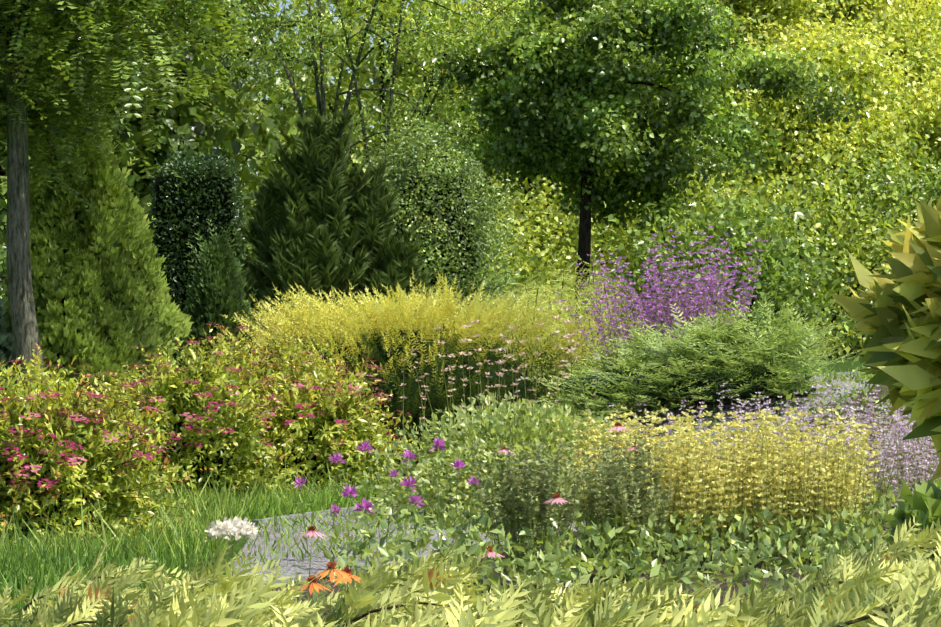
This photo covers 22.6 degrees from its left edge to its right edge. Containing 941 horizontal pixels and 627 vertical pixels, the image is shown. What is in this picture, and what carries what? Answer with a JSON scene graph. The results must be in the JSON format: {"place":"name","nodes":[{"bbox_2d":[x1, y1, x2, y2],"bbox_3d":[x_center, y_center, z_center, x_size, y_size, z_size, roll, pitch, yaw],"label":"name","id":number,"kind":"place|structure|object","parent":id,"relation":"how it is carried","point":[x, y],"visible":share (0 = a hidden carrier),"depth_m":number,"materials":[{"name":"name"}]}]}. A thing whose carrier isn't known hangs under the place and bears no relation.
{"place":"outdoors","nodes":[
{"label":"outdoors","id":0,"kind":"place"},
{"bbox_2d":[0,0,862,314],"label":"sky","id":1,"kind":"structure","parent":0,"point":[280,4],"materials":[{"name":"white"}]},
{"bbox_2d":[9,315,883,596],"bbox_3d":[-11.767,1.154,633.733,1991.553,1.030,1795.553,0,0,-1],"label":"ground","id":2,"kind":"structure","parent":0,"point":[846,365],"depth_m":29.39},
{"bbox_2d":[0,273,19,391],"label":"conifer shrub","id":3,"kind":"object","parent":2,"relation":"on","point":[6,343],"visible":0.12,"depth_m":22.03,"materials":[{"name":"green plant"}]},
{"bbox_2d":[0,447,100,539],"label":"spirea","id":4,"kind":"object","parent":2,"relation":"on","point":[55,506],"visible":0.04,"depth_m":16.40,"materials":[{"name":"green plant"}]},
{"bbox_2d":[0,92,193,415],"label":"thuja","id":5,"kind":"object","parent":2,"relation":"on","point":[112,232],"depth_m":22.34,"materials":[{"name":"green plant"}]},
{"bbox_2d":[0,0,270,388],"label":"tree","id":6,"kind":"object","parent":2,"relation":"on","point":[45,57],"visible":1,"depth_m":19.79,"materials":[{"name":"green plant"}]},
{"bbox_2d":[0,0,308,282],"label":"tree","id":7,"kind":"object","parent":2,"relation":"on","point":[196,129],"visible":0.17,"depth_m":37.44,"materials":[{"name":"green plant"}]},
{"bbox_2d":[28,0,314,164],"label":"tree","id":8,"kind":"object","parent":2,"relation":"on","point":[212,120],"depth_m":46.97,"materials":[{"name":"green plant"}]},
{"bbox_2d":[3,0,364,227],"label":"tree","id":9,"kind":"object","parent":2,"relation":"on","point":[271,148],"visible":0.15,"depth_m":39.31,"materials":[{"name":"green plant"}]},
{"bbox_2d":[135,407,240,496],"bbox_3d":[-2.466,1.171,20.382,0.991,0.766,1.004,0,0,-1],"label":"spirea","id":10,"kind":"object","parent":2,"relation":"on","point":[219,462],"visible":0.04,"depth_m":20.04,"materials":[{"name":"green plant"}]},
{"bbox_2d":[145,136,247,357],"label":"hedge column","id":11,"kind":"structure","parent":2,"relation":"on","point":[196,165],"depth_m":28.33,"materials":[{"name":"green plant"}]},
{"bbox_2d":[0,324,419,545],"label":"flowering shrubs","id":12,"kind":"object","parent":2,"relation":"on","point":[115,448],"visible":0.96,"depth_m":19.86,"materials":[{"name":"green plant"}]},
{"bbox_2d":[173,217,273,385],"bbox_3d":[-2.548,0.343,24.383,1.163,2.610,1.209,0,0,-1],"label":"dark conifer","id":13,"kind":"object","parent":2,"relation":"on","point":[219,280],"depth_m":24.22,"materials":[{"name":"green plant"}]},
{"bbox_2d":[244,416,358,486],"bbox_3d":[-1.595,1.167,21.296,1.169,0.792,1.184,0,0,-1],"label":"spirea","id":14,"kind":"object","parent":2,"relation":"on","point":[313,458],"visible":0.06,"depth_m":20.84,"materials":[{"name":"green plant"}]},
{"bbox_2d":[236,106,437,378],"bbox_3d":[-1.742,-0.405,27.795,3.463,4.072,2.519,0,0,-1],"label":"conifer tree","id":15,"kind":"object","parent":2,"relation":"on","point":[288,241],"depth_m":27.50,"materials":[{"name":"green plant"}]},
{"bbox_2d":[173,0,546,231],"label":"airy tree","id":16,"kind":"object","parent":2,"relation":"on","point":[321,99],"visible":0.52,"depth_m":35.67,"materials":[{"name":"green plant"}]},
{"bbox_2d":[200,0,556,276],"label":"tree","id":17,"kind":"object","parent":2,"relation":"on","point":[245,175],"visible":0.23,"depth_m":51.00,"materials":[{"name":"green plant"}]},
{"bbox_2d":[198,269,619,476],"bbox_3d":[-0.558,0.663,24.780,5.158,2.147,4.288,0,0,-1],"label":"shrub","id":18,"kind":"object","parent":2,"relation":"on","point":[384,316],"depth_m":23.91,"materials":[{"name":"yellow plant"}]},
{"bbox_2d":[0,15,834,327],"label":"woodland","id":19,"kind":"object","parent":2,"relation":"on","point":[372,157],"visible":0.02,"depth_m":97.14,"materials":[{"name":"green plant"}]},
{"bbox_2d":[0,359,875,626],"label":"lawn grass","id":20,"kind":"structure","parent":2,"relation":"on","point":[182,545],"depth_m":15.97,"materials":[{"name":"green plant"}]},
{"bbox_2d":[350,111,545,349],"bbox_3d":[-0.387,-0.394,28.741,2.587,4.154,2.392,0,0,-1],"label":"round shrub","id":21,"kind":"object","parent":2,"relation":"on","point":[397,176],"depth_m":28.43,"materials":[{"name":"green plant"}]},
{"bbox_2d":[0,517,940,626],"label":"fern","id":22,"kind":"object","parent":2,"relation":"on","point":[883,591],"visible":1,"depth_m":6.89,"materials":[{"name":"green plant"}]},
{"bbox_2d":[0,93,940,399],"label":"understory shrubs","id":23,"kind":"object","parent":2,"relation":"on","point":[742,217],"visible":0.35,"depth_m":35.27,"materials":[{"name":"green plant"}]},
{"bbox_2d":[348,0,624,311],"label":"tree","id":24,"kind":"object","parent":2,"relation":"on","point":[536,193],"visible":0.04,"depth_m":53.77,"materials":[{"name":"green plant"}]},
{"bbox_2d":[373,0,620,319],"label":"tree","id":25,"kind":"object","parent":2,"relation":"on","point":[521,197],"depth_m":69.20,"materials":[{"name":"green plant"}]},
{"bbox_2d":[231,372,877,584],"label":"gravel path with kerbs","id":26,"kind":"structure","parent":2,"relation":"on","point":[318,564],"depth_m":17.71,"materials":[{"name":"gravel"}]},
{"bbox_2d":[491,259,643,404],"bbox_3d":[1.022,0.216,25.367,2.098,1.676,1.350,0,0,-31],"label":"shrub","id":27,"kind":"object","parent":2,"relation":"on","point":[538,296],"visible":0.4,"depth_m":25.36,"materials":[{"name":"green plant"}]},
{"bbox_2d":[205,225,940,616],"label":"flowering plants","id":28,"kind":"object","parent":2,"relation":"on","point":[617,483],"visible":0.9,"depth_m":14.99,"materials":[{"name":"green plant"}]},
{"bbox_2d":[269,385,939,625],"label":"bed soil","id":29,"kind":"structure","parent":2,"relation":"on","point":[723,586],"depth_m":15.06,"materials":[{"name":"brown soil"}]},
{"bbox_2d":[413,0,874,359],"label":"tree","id":30,"kind":"object","parent":2,"relation":"on","point":[569,89],"visible":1,"depth_m":33.19,"materials":[{"name":"green plant"}]},
{"bbox_2d":[561,46,732,272],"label":"young tree","id":31,"kind":"object","parent":2,"relation":"on","point":[638,195],"visible":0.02,"depth_m":46.34,"materials":[{"name":"green plant"}]},
{"bbox_2d":[493,1,855,340],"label":"tree","id":32,"kind":"object","parent":2,"relation":"on","point":[541,188],"depth_m":55.38,"materials":[{"name":"green plant"}]},
{"bbox_2d":[528,282,865,430],"bbox_3d":[1.912,0.464,20.743,2.961,1.474,2.673,0,0,-1],"label":"juniper shrub","id":33,"kind":"object","parent":2,"relation":"on","point":[761,352],"depth_m":20.29,"materials":[{"name":"green plant"}]},
{"bbox_2d":[654,0,868,320],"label":"young tree","id":34,"kind":"object","parent":2,"relation":"on","point":[781,11],"visible":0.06,"depth_m":41.24,"materials":[{"name":"green plant"}]},
{"bbox_2d":[709,0,937,354],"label":"young tree","id":35,"kind":"object","parent":2,"relation":"on","point":[863,63],"visible":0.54,"depth_m":38.24,"materials":[{"name":"green plant"}]},
{"bbox_2d":[753,0,923,321],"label":"young tree","id":36,"kind":"object","parent":2,"relation":"on","point":[859,4],"visible":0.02,"depth_m":43.59,"materials":[{"name":"green plant"}]},
{"bbox_2d":[810,0,940,288],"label":"young tree","id":37,"kind":"object","parent":2,"relation":"on","point":[902,21],"visible":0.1,"depth_m":42.26,"materials":[{"name":"green plant"}]},
{"bbox_2d":[817,0,940,277],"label":"tree","id":38,"kind":"object","parent":2,"relation":"on","point":[869,4],"visible":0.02,"depth_m":47.09,"materials":[{"name":"green plant"}]},
{"bbox_2d":[829,195,940,481],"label":"leafy shrub","id":39,"kind":"object","parent":2,"relation":"on","point":[900,321],"visible":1,"depth_m":3.47,"materials":[{"name":"plant"}]},
{"bbox_2d":[883,9,940,228],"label":"young tree","id":40,"kind":"object","parent":2,"relation":"on","point":[934,132],"visible":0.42,"depth_m":39.74,"materials":[{"name":"green plant"}]}
]}

